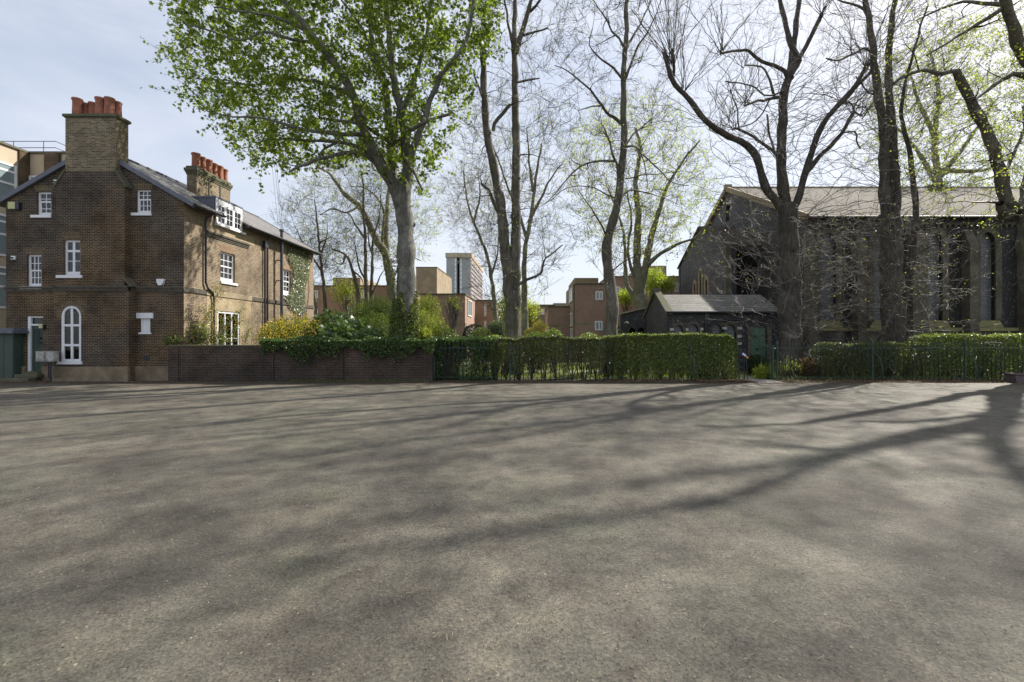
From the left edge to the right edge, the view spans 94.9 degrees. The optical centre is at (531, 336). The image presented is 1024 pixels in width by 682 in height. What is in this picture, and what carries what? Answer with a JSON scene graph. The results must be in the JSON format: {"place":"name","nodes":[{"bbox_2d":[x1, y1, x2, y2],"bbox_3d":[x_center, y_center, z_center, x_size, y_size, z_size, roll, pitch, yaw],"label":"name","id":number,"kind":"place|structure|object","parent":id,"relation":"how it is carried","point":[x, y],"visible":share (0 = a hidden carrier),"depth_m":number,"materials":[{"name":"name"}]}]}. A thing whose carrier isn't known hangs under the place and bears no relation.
{"place":"outdoors","nodes":[
{"label":"outdoors","id":0,"kind":"place"},
{"bbox_2d":[0,141,64,327],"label":"modern block","id":1,"kind":"structure","parent":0,"point":[19,166],"depth_m":32.94,"materials":[{"name":"concrete"}]},
{"bbox_2d":[0,213,5,256],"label":"window","id":2,"kind":"structure","parent":1,"relation":"in","point":[2,216],"depth_m":32.28,"materials":[{"name":"grey glass"}]},
{"bbox_2d":[0,266,5,308],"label":"window","id":3,"kind":"structure","parent":1,"relation":"in","point":[2,268],"depth_m":32.28,"materials":[{"name":"grey glass"}]},
{"bbox_2d":[0,161,16,196],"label":"window","id":4,"kind":"structure","parent":1,"relation":"in","point":[8,172],"depth_m":32.58,"materials":[{"name":"glass"}]},
{"bbox_2d":[445,253,482,299],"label":"tower block","id":5,"kind":"structure","parent":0,"point":[455,267],"depth_m":170.00,"materials":[{"name":"concrete"}]},
{"bbox_2d":[1,378,1013,382],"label":"verge","id":6,"kind":"structure","parent":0,"point":[527,380],"depth_m":21.55,"materials":[{"name":"grey soil"}]},
{"bbox_2d":[35,351,59,381],"bbox_3d":[-21.851,1.350,21.195,0.839,1.400,0.270,0,0,0],"label":"sign board on posts","id":7,"kind":"object","parent":6,"relation":"on","point":[50,357],"visible":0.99,"depth_m":21.08,"materials":[{"name":"white metal"}]},
{"bbox_2d":[168,345,433,381],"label":"garden wall","id":8,"kind":"structure","parent":6,"relation":"on","point":[217,363],"depth_m":21.60,"materials":[{"name":"red brick"}]},
{"bbox_2d":[258,334,436,364],"bbox_3d":[-8.446,0.582,21.714,8.153,1.432,0.966,0,0,0],"label":"ivy","id":9,"kind":"object","parent":8,"relation":"attached to","point":[395,341],"visible":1,"depth_m":21.40,"materials":[{"name":"green plant"}]},
{"bbox_2d":[431,342,509,380],"bbox_3d":[-2.848,1.100,21.828,3.735,2.001,0.455,0,0,0],"label":"iron railing","id":10,"kind":"object","parent":6,"relation":"on","point":[475,377],"visible":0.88,"depth_m":21.98,"materials":[{"name":"black metal"}]},
{"bbox_2d":[432,335,499,380],"bbox_3d":[-3.118,0.976,22.593,3.439,2.240,1.297,0,0,0],"label":"ivy","id":11,"kind":"object","parent":10,"relation":"attached to","point":[481,352],"visible":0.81,"depth_m":22.17,"materials":[{"name":"green plant"}]},
{"bbox_2d":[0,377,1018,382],"bbox_3d":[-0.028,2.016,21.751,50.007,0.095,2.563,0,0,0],"label":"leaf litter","id":12,"kind":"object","parent":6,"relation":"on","point":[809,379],"visible":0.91,"depth_m":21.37,"materials":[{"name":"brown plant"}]},
{"bbox_2d":[509,340,598,380],"bbox_3d":[1.083,1.100,21.828,4.235,2.001,0.455,0,0,0],"label":"iron railing","id":13,"kind":"object","parent":6,"relation":"on","point":[563,377],"visible":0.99,"depth_m":21.98,"materials":[{"name":"black metal"}]},
{"bbox_2d":[489,334,635,379],"bbox_3d":[1.441,0.962,22.732,7.440,2.230,1.886,0,0,0],"label":"hedge","id":14,"kind":"object","parent":6,"relation":"on","point":[531,340],"visible":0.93,"depth_m":21.98,"materials":[{"name":"green plant"}]},
{"bbox_2d":[598,341,685,379],"bbox_3d":[5.242,1.075,22.000,4.195,1.950,0.110,0,0,0],"label":"iron railing","id":15,"kind":"object","parent":6,"relation":"on","point":[608,377],"visible":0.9,"depth_m":21.99,"materials":[{"name":"black metal"}]},
{"bbox_2d":[289,378,1001,381],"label":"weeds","id":16,"kind":"object","parent":6,"relation":"on","point":[429,381],"visible":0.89,"depth_m":21.38,"materials":[{"name":"green plant"}]},
{"bbox_2d":[606,331,743,379],"bbox_3d":[6.724,0.900,22.730,6.797,2.354,2.200,0,0,0],"label":"hedge","id":17,"kind":"object","parent":6,"relation":"on","point":[677,339],"visible":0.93,"depth_m":21.94,"materials":[{"name":"green plant"}]},
{"bbox_2d":[687,340,738,380],"bbox_3d":[8.543,1.100,21.828,2.515,2.001,0.455,0,0,0],"label":"iron railing","id":18,"kind":"object","parent":6,"relation":"on","point":[705,365],"visible":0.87,"depth_m":21.98,"materials":[{"name":"black metal"}]},
{"bbox_2d":[738,346,747,379],"bbox_3d":[9.902,1.241,21.890,0.364,1.621,0.260,0,0,0],"label":"gate post","id":19,"kind":"object","parent":6,"relation":"on","point":[741,352],"visible":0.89,"depth_m":21.97,"materials":[{"name":"black metal"}]},
{"bbox_2d":[751,362,775,378],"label":"grassy plant","id":20,"kind":"object","parent":6,"relation":"on","point":[760,372],"visible":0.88,"depth_m":22.73,"materials":[{"name":"green plant"}]},
{"bbox_2d":[767,356,810,378],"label":"rose bush","id":21,"kind":"object","parent":6,"relation":"on","point":[783,367],"visible":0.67,"depth_m":22.80,"materials":[{"name":"green plant"}]},
{"bbox_2d":[795,357,831,378],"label":"russet shrub","id":22,"kind":"object","parent":6,"relation":"on","point":[812,370],"visible":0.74,"depth_m":23.00,"materials":[{"name":"brown plant"}]},
{"bbox_2d":[776,339,871,380],"bbox_3d":[13.742,1.100,21.828,4.515,2.001,0.455,0,0,0],"label":"iron railing","id":23,"kind":"object","parent":6,"relation":"on","point":[807,377],"visible":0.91,"depth_m":21.99,"materials":[{"name":"black metal"}]},
{"bbox_2d":[805,340,927,378],"bbox_3d":[16.249,1.108,23.017,5.476,1.940,1.456,0,0,0],"label":"hedge","id":24,"kind":"object","parent":6,"relation":"on","point":[897,348],"visible":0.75,"depth_m":22.57,"materials":[{"name":"green plant"}]},
{"bbox_2d":[871,339,964,380],"bbox_3d":[18.142,1.100,21.828,4.395,2.001,0.455,0,0,0],"label":"iron railing","id":25,"kind":"object","parent":6,"relation":"on","point":[885,377],"visible":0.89,"depth_m":21.99,"materials":[{"name":"black metal"}]},
{"bbox_2d":[901,331,1023,378],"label":"hedge","id":26,"kind":"object","parent":6,"relation":"on","point":[996,337],"visible":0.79,"depth_m":22.48,"materials":[{"name":"green plant"}]},
{"bbox_2d":[964,340,1023,380],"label":"iron railing","id":27,"kind":"object","parent":6,"relation":"on","point":[977,376],"visible":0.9,"depth_m":21.99,"materials":[{"name":"black metal"}]},
{"bbox_2d":[1002,372,1023,382],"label":"stone trough","id":28,"kind":"object","parent":6,"relation":"on","point":[1015,377],"visible":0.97,"depth_m":20.94,"materials":[{"name":"grey stone"}]},
{"bbox_2d":[0,382,1023,681],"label":"asphalt yard","id":29,"kind":"structure","parent":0,"point":[76,460],"depth_m":4.92,"materials":[{"name":"grey asphalt"}]},
{"bbox_2d":[0,383,1023,681],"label":"yard debris","id":30,"kind":"object","parent":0,"point":[544,619],"visible":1,"depth_m":3.56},
{"bbox_2d":[0,0,1023,335],"label":"sky","id":31,"kind":"structure","parent":0,"point":[52,52],"materials":[{"name":"white"}]},
{"bbox_2d":[437,345,1023,378],"bbox_3d":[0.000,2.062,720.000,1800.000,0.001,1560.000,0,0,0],"label":"ground","id":32,"kind":"structure","parent":0,"point":[662,372],"depth_m":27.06,"materials":[{"name":"green plant"}]},
{"bbox_2d":[0,328,28,377],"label":"garage","id":33,"kind":"structure","parent":32,"relation":"on","point":[11,352],"depth_m":21.58,"materials":[{"name":"green paint"}]},
{"bbox_2d":[0,333,22,377],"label":"door front","id":34,"kind":"structure","parent":33,"relation":"in","point":[11,344],"depth_m":21.58,"materials":[{"name":"green paint"}]},
{"bbox_2d":[0,96,322,381],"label":"brick house","id":35,"kind":"structure","parent":32,"relation":"on","point":[118,261],"depth_m":22.00,"materials":[{"name":"brick"}]},
{"bbox_2d":[29,255,40,285],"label":"window","id":36,"kind":"structure","parent":35,"relation":"in","point":[34,260],"depth_m":22.11,"materials":[{"name":"white paint"}]},
{"bbox_2d":[32,326,42,370],"bbox_3d":[-23.190,0.545,22.065,0.600,2.130,0.130,0,0,0],"label":"door","id":37,"kind":"structure","parent":35,"relation":"in","point":[37,333],"depth_m":22.09,"materials":[{"name":"green paint"}]},
{"bbox_2d":[30,192,51,217],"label":"window","id":38,"kind":"structure","parent":35,"relation":"in","point":[44,197],"depth_m":22.10,"materials":[{"name":"white paint"}]},
{"bbox_2d":[56,240,82,277],"bbox_3d":[-21.307,-3.591,21.763,1.189,1.766,0.306,0,0,0],"label":"window","id":39,"kind":"structure","parent":35,"relation":"in","point":[72,246],"depth_m":21.78,"materials":[{"name":"white paint"}]},
{"bbox_2d":[57,306,82,363],"bbox_3d":[-21.208,-0.082,21.653,1.143,2.702,0.246,0,0,0],"label":"window","id":40,"kind":"structure","parent":35,"relation":"in","point":[70,319],"depth_m":21.65,"materials":[{"name":"white paint"}]},
{"bbox_2d":[131,190,151,215],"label":"window","id":41,"kind":"structure","parent":35,"relation":"in","point":[144,196],"depth_m":22.10,"materials":[{"name":"white paint"}]},
{"bbox_2d":[136,313,153,333],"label":"blocked window","id":42,"kind":"structure","parent":35,"relation":"in","point":[145,317],"depth_m":21.99,"materials":[{"name":"white paint"}]},
{"bbox_2d":[161,280,255,346],"bbox_3d":[-15.633,-1.078,22.860,3.856,3.430,1.523,0,0,-29],"label":"climbing shrub","id":43,"kind":"object","parent":35,"relation":"attached to","point":[201,336],"visible":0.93,"depth_m":22.79,"materials":[{"name":"green plant"}]},
{"bbox_2d":[218,311,238,344],"bbox_3d":[-16.345,0.250,25.275,0.090,3.200,1.850,0,0,0],"label":"window","id":44,"kind":"structure","parent":35,"relation":"in","point":[222,313],"depth_m":25.42,"materials":[{"name":"white paint"}]},
{"bbox_2d":[220,252,237,285],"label":"window","id":45,"kind":"structure","parent":35,"relation":"in","point":[226,259],"depth_m":25.28,"materials":[{"name":"white paint"}]},
{"bbox_2d":[283,269,289,295],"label":"window","id":46,"kind":"structure","parent":35,"relation":"in","point":[286,274],"depth_m":31.43,"materials":[{"name":"white paint"}]},
{"bbox_2d":[284,246,310,335],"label":"ivy","id":47,"kind":"object","parent":35,"relation":"attached to","point":[302,284],"visible":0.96,"depth_m":32.72,"materials":[{"name":"green plant"}]},
{"bbox_2d":[251,303,321,344],"bbox_3d":[-12.942,0.051,25.127,3.801,4.061,4.062,0,0,-43],"label":"flowering shrub","id":48,"kind":"object","parent":32,"relation":"on","point":[286,331],"visible":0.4,"depth_m":24.53,"materials":[{"name":"yellow plant"}]},
{"bbox_2d":[265,168,348,320],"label":"young tree","id":49,"kind":"object","parent":32,"relation":"on","point":[317,234],"visible":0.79,"depth_m":42.88,"materials":[{"name":"brown plant"}]},
{"bbox_2d":[294,228,336,320],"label":"young tree","id":50,"kind":"object","parent":32,"relation":"on","point":[315,300],"visible":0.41,"depth_m":41.84,"materials":[{"name":"brown plant"}]},
{"bbox_2d":[140,0,509,344],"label":"plane tree","id":51,"kind":"object","parent":32,"relation":"on","point":[366,145],"visible":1,"depth_m":23.37,"materials":[{"name":"green plant"}]},
{"bbox_2d":[384,237,406,307],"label":"ivy","id":52,"kind":"object","parent":51,"relation":"attached to","point":[394,272],"visible":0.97,"depth_m":23.91,"materials":[{"name":"green plant"}]},
{"bbox_2d":[387,291,420,344],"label":"ivy","id":53,"kind":"object","parent":51,"relation":"attached to","point":[413,322],"visible":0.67,"depth_m":23.77,"materials":[{"name":"green plant"}]},
{"bbox_2d":[309,228,371,316],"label":"young tree","id":54,"kind":"object","parent":32,"relation":"on","point":[353,272],"visible":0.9,"depth_m":43.31,"materials":[{"name":"brown plant"}]},
{"bbox_2d":[327,276,363,315],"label":"garden tree","id":55,"kind":"object","parent":32,"relation":"on","point":[346,292],"visible":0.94,"depth_m":43.76,"materials":[{"name":"green plant"}]},
{"bbox_2d":[306,300,386,344],"bbox_3d":[-10.000,-0.043,24.906,3.506,4.241,5.756,0,0,-40],"label":"fatsia shrub","id":56,"kind":"object","parent":32,"relation":"on","point":[344,326],"visible":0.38,"depth_m":24.18,"materials":[{"name":"green plant"}]},
{"bbox_2d":[322,161,393,314],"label":"young tree","id":57,"kind":"object","parent":32,"relation":"on","point":[364,275],"visible":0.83,"depth_m":43.78,"materials":[{"name":"brown plant"}]},
{"bbox_2d":[314,278,419,343],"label":"brick flats","id":58,"kind":"structure","parent":32,"relation":"on","point":[380,290],"depth_m":52.00,"materials":[{"name":"brick"}]},
{"bbox_2d":[279,142,454,319],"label":"plane tree","id":59,"kind":"object","parent":32,"relation":"on","point":[390,291],"visible":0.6,"depth_m":47.16,"materials":[{"name":"brown plant"}]},
{"bbox_2d":[346,294,393,336],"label":"tall shrub","id":60,"kind":"object","parent":32,"relation":"on","point":[379,316],"visible":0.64,"depth_m":28.62,"materials":[{"name":"green plant"}]},
{"bbox_2d":[343,171,412,309],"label":"young tree","id":61,"kind":"object","parent":32,"relation":"on","point":[372,290],"visible":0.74,"depth_m":44.40,"materials":[{"name":"brown plant"}]},
{"bbox_2d":[418,325,435,339],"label":"spiky plant","id":62,"kind":"object","parent":32,"relation":"on","point":[425,333],"visible":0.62,"depth_m":24.84,"materials":[{"name":"green plant"}]},
{"bbox_2d":[414,292,447,363],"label":"tall shrub","id":63,"kind":"object","parent":32,"relation":"on","point":[428,319],"visible":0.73,"depth_m":28.16,"materials":[{"name":"green plant"}]},
{"bbox_2d":[416,267,451,295],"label":"brick flats","id":64,"kind":"structure","parent":32,"relation":"on","point":[433,280],"depth_m":75.00,"materials":[{"name":"brick"}]},
{"bbox_2d":[419,293,474,360],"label":"brick flats","id":65,"kind":"structure","parent":32,"relation":"on","point":[466,317],"depth_m":40.00,"materials":[{"name":"brick"}]},
{"bbox_2d":[436,327,459,373],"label":"clipped shrub","id":66,"kind":"object","parent":32,"relation":"on","point":[446,330],"visible":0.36,"depth_m":25.80,"materials":[{"name":"green plant"}]},
{"bbox_2d":[442,295,462,359],"bbox_3d":[-5.451,-0.500,32.983,1.494,5.114,1.510,0,0,-32],"label":"garden tree","id":67,"kind":"object","parent":32,"relation":"on","point":[453,306],"visible":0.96,"depth_m":32.91,"materials":[{"name":"green plant"}]},
{"bbox_2d":[432,154,511,351],"bbox_3d":[-3.900,-5.997,34.016,6.405,15.690,6.316,0,0,-11],"label":"young tree","id":68,"kind":"object","parent":32,"relation":"on","point":[495,313],"visible":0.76,"depth_m":33.84,"materials":[{"name":"brown plant"}]},
{"bbox_2d":[462,324,485,365],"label":"clipped shrub","id":69,"kind":"object","parent":32,"relation":"on","point":[471,327],"visible":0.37,"depth_m":27.71,"materials":[{"name":"green plant"}]},
{"bbox_2d":[469,327,495,371],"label":"clipped shrub","id":70,"kind":"object","parent":32,"relation":"on","point":[481,329],"visible":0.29,"depth_m":26.20,"materials":[{"name":"green plant"}]},
{"bbox_2d":[475,300,499,336],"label":"brick flats","id":71,"kind":"structure","parent":32,"relation":"on","point":[482,318],"depth_m":48.00,"materials":[{"name":"brick"}]},
{"bbox_2d":[487,320,506,368],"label":"lilac shrub","id":72,"kind":"object","parent":32,"relation":"on","point":[496,327],"visible":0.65,"depth_m":26.72,"materials":[{"name":"green plant"}]},
{"bbox_2d":[439,87,578,349],"bbox_3d":[-1.913,-9.283,37.199,11.753,21.268,7.179,0,0,0],"label":"plane tree","id":73,"kind":"object","parent":32,"relation":"on","point":[524,305],"visible":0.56,"depth_m":36.84,"materials":[{"name":"brown plant"}]},
{"bbox_2d":[497,286,530,336],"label":"garden tree","id":74,"kind":"object","parent":32,"relation":"on","point":[501,316],"visible":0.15,"depth_m":41.88,"materials":[{"name":"green plant"}]},
{"bbox_2d":[446,0,587,375],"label":"tall tree","id":75,"kind":"object","parent":32,"relation":"on","point":[510,253],"visible":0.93,"depth_m":25.28,"materials":[{"name":"brown plant"}]},
{"bbox_2d":[520,297,542,357],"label":"garden tree","id":76,"kind":"object","parent":32,"relation":"on","point":[531,310],"visible":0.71,"depth_m":44.79,"materials":[{"name":"green plant"}]},
{"bbox_2d":[522,319,548,369],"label":"golden shrub","id":77,"kind":"object","parent":32,"relation":"on","point":[542,326],"visible":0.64,"depth_m":28.75,"materials":[{"name":"yellow plant"}]},
{"bbox_2d":[521,305,554,348],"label":"brick flats","id":78,"kind":"structure","parent":32,"relation":"on","point":[543,309],"depth_m":62.00,"materials":[{"name":"brick"}]},
{"bbox_2d":[521,329,564,373],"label":"broad shrub","id":79,"kind":"object","parent":32,"relation":"on","point":[554,331],"visible":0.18,"depth_m":26.09,"materials":[{"name":"green plant"}]},
{"bbox_2d":[545,306,569,357],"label":"brick flats","id":80,"kind":"structure","parent":32,"relation":"on","point":[557,317],"depth_m":44.00,"materials":[{"name":"brick"}]},
{"bbox_2d":[566,278,606,360],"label":"brick flats","id":81,"kind":"structure","parent":32,"relation":"on","point":[585,303],"depth_m":40.00,"materials":[{"name":"brick"}]},
{"bbox_2d":[595,321,602,329],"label":"window","id":82,"kind":"structure","parent":81,"relation":"in","point":[598,324],"depth_m":39.93,"materials":[{"name":"white paint"}]},
{"bbox_2d":[578,332,600,374],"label":"broad shrub","id":83,"kind":"object","parent":32,"relation":"on","point":[588,334],"visible":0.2,"depth_m":25.34,"materials":[{"name":"green plant"}]},
{"bbox_2d":[541,0,706,374],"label":"tall tree","id":84,"kind":"object","parent":32,"relation":"on","point":[612,313],"visible":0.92,"depth_m":24.75,"materials":[{"name":"brown plant"}]},
{"bbox_2d":[617,287,633,313],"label":"garden tree","id":85,"kind":"object","parent":32,"relation":"on","point":[623,295],"visible":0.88,"depth_m":43.82,"materials":[{"name":"green plant"}]},
{"bbox_2d":[619,307,645,362],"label":"flint outbuilding","id":86,"kind":"structure","parent":32,"relation":"on","point":[635,319],"depth_m":33.00,"materials":[{"name":"stone"}]},
{"bbox_2d":[599,266,677,333],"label":"brick flats","id":87,"kind":"structure","parent":32,"relation":"on","point":[619,283],"depth_m":54.00,"materials":[{"name":"brick"}]},
{"bbox_2d":[553,78,730,308],"bbox_3d":[9.250,-10.469,37.732,15.567,21.108,12.339,0,0,0],"label":"plane tree","id":88,"kind":"object","parent":32,"relation":"on","point":[638,296],"visible":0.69,"depth_m":37.35,"materials":[{"name":"green plant"}]},
{"bbox_2d":[645,262,680,301],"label":"garden tree","id":89,"kind":"object","parent":32,"relation":"on","point":[663,284],"visible":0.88,"depth_m":45.66,"materials":[{"name":"green plant"}]},
{"bbox_2d":[643,288,779,371],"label":"vestry","id":90,"kind":"structure","parent":32,"relation":"on","point":[662,313],"depth_m":27.10,"materials":[{"name":"grey stone"}]},
{"bbox_2d":[671,321,685,352],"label":"window","id":91,"kind":"structure","parent":90,"relation":"in","point":[677,329],"depth_m":26.99,"materials":[{"name":"grey glass"}]},
{"bbox_2d":[686,320,700,355],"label":"window","id":92,"kind":"structure","parent":90,"relation":"in","point":[691,327],"depth_m":27.20,"materials":[{"name":"grey glass"}]},
{"bbox_2d":[709,321,724,354],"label":"window","id":93,"kind":"structure","parent":90,"relation":"in","point":[715,328],"depth_m":27.20,"materials":[{"name":"grey glass"}]},
{"bbox_2d":[720,321,738,356],"bbox_3d":[11.426,0.157,27.105,1.052,2.186,0.230,0,0,0],"label":"window","id":94,"kind":"structure","parent":90,"relation":"in","point":[728,330],"depth_m":26.99,"materials":[{"name":"grey glass"}]},
{"bbox_2d":[752,327,765,366],"bbox_3d":[13.120,0.750,27.085,0.810,2.600,0.130,0,0,0],"label":"door","id":95,"kind":"structure","parent":90,"relation":"in","point":[760,331],"depth_m":27.10,"materials":[{"name":"green paint"}]},
{"bbox_2d":[743,354,767,374],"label":"dark shrub","id":96,"kind":"object","parent":32,"relation":"on","point":[753,360],"visible":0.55,"depth_m":24.35,"materials":[{"name":"green plant"}]},
{"bbox_2d":[615,0,931,376],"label":"lime tree","id":97,"kind":"object","parent":32,"relation":"on","point":[790,308],"visible":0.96,"depth_m":23.90,"materials":[{"name":"brown plant"}]},
{"bbox_2d":[778,0,1022,381],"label":"lime tree","id":98,"kind":"object","parent":32,"relation":"on","point":[895,280],"visible":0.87,"depth_m":24.50,"materials":[{"name":"brown plant"}]},
{"bbox_2d":[855,4,1023,185],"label":"plane tree","id":99,"kind":"object","parent":32,"relation":"on","point":[965,144],"visible":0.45,"depth_m":61.29,"materials":[{"name":"green plant"}]},
{"bbox_2d":[860,0,1023,371],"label":"plane tree","id":100,"kind":"object","parent":32,"relation":"on","point":[1008,206],"visible":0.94,"depth_m":21.45,"materials":[{"name":"green plant"}]},
{"bbox_2d":[720,374,783,382],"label":"gate path","id":101,"kind":"structure","parent":0,"point":[763,380],"depth_m":21.94,"materials":[{"name":"grey concrete"}]},
{"bbox_2d":[761,344,776,379],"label":"iron gate","id":102,"kind":"structure","parent":101,"relation":"on","point":[772,348],"depth_m":22.15,"materials":[{"name":"metal"}]},
{"bbox_2d":[677,183,1023,368],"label":"flint church","id":103,"kind":"structure","parent":0,"point":[1003,312],"depth_m":30.00,"materials":[{"name":"grey stone"}]},
{"bbox_2d":[698,267,701,294],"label":"lancet window","id":104,"kind":"structure","parent":103,"relation":"in","point":[700,269],"depth_m":41.86,"materials":[{"name":"stone"}]},
{"bbox_2d":[816,226,843,327],"bbox_3d":[19.009,-3.844,30.085,1.780,6.515,0.470,0,0,0],"label":"window","id":105,"kind":"structure","parent":103,"relation":"in","point":[822,276],"depth_m":29.99,"materials":[{"name":"glass"}]},
{"bbox_2d":[868,227,881,327],"bbox_3d":[22.418,-3.844,30.085,1.780,6.515,0.470,0,0,0],"label":"window","id":106,"kind":"structure","parent":103,"relation":"in","point":[872,238],"depth_m":29.99,"materials":[{"name":"glass"}]},
{"bbox_2d":[924,226,950,327],"bbox_3d":[25.827,-3.844,30.085,1.780,6.515,0.470,0,0,0],"label":"window","id":107,"kind":"structure","parent":103,"relation":"in","point":[945,315],"depth_m":30.02,"materials":[{"name":"glass"}]},
{"bbox_2d":[976,226,1003,327],"bbox_3d":[29.209,-3.844,30.085,1.780,6.515,0.470,0,0,0],"label":"window","id":108,"kind":"structure","parent":103,"relation":"in","point":[984,282],"depth_m":30.00,"materials":[{"name":"glass"}]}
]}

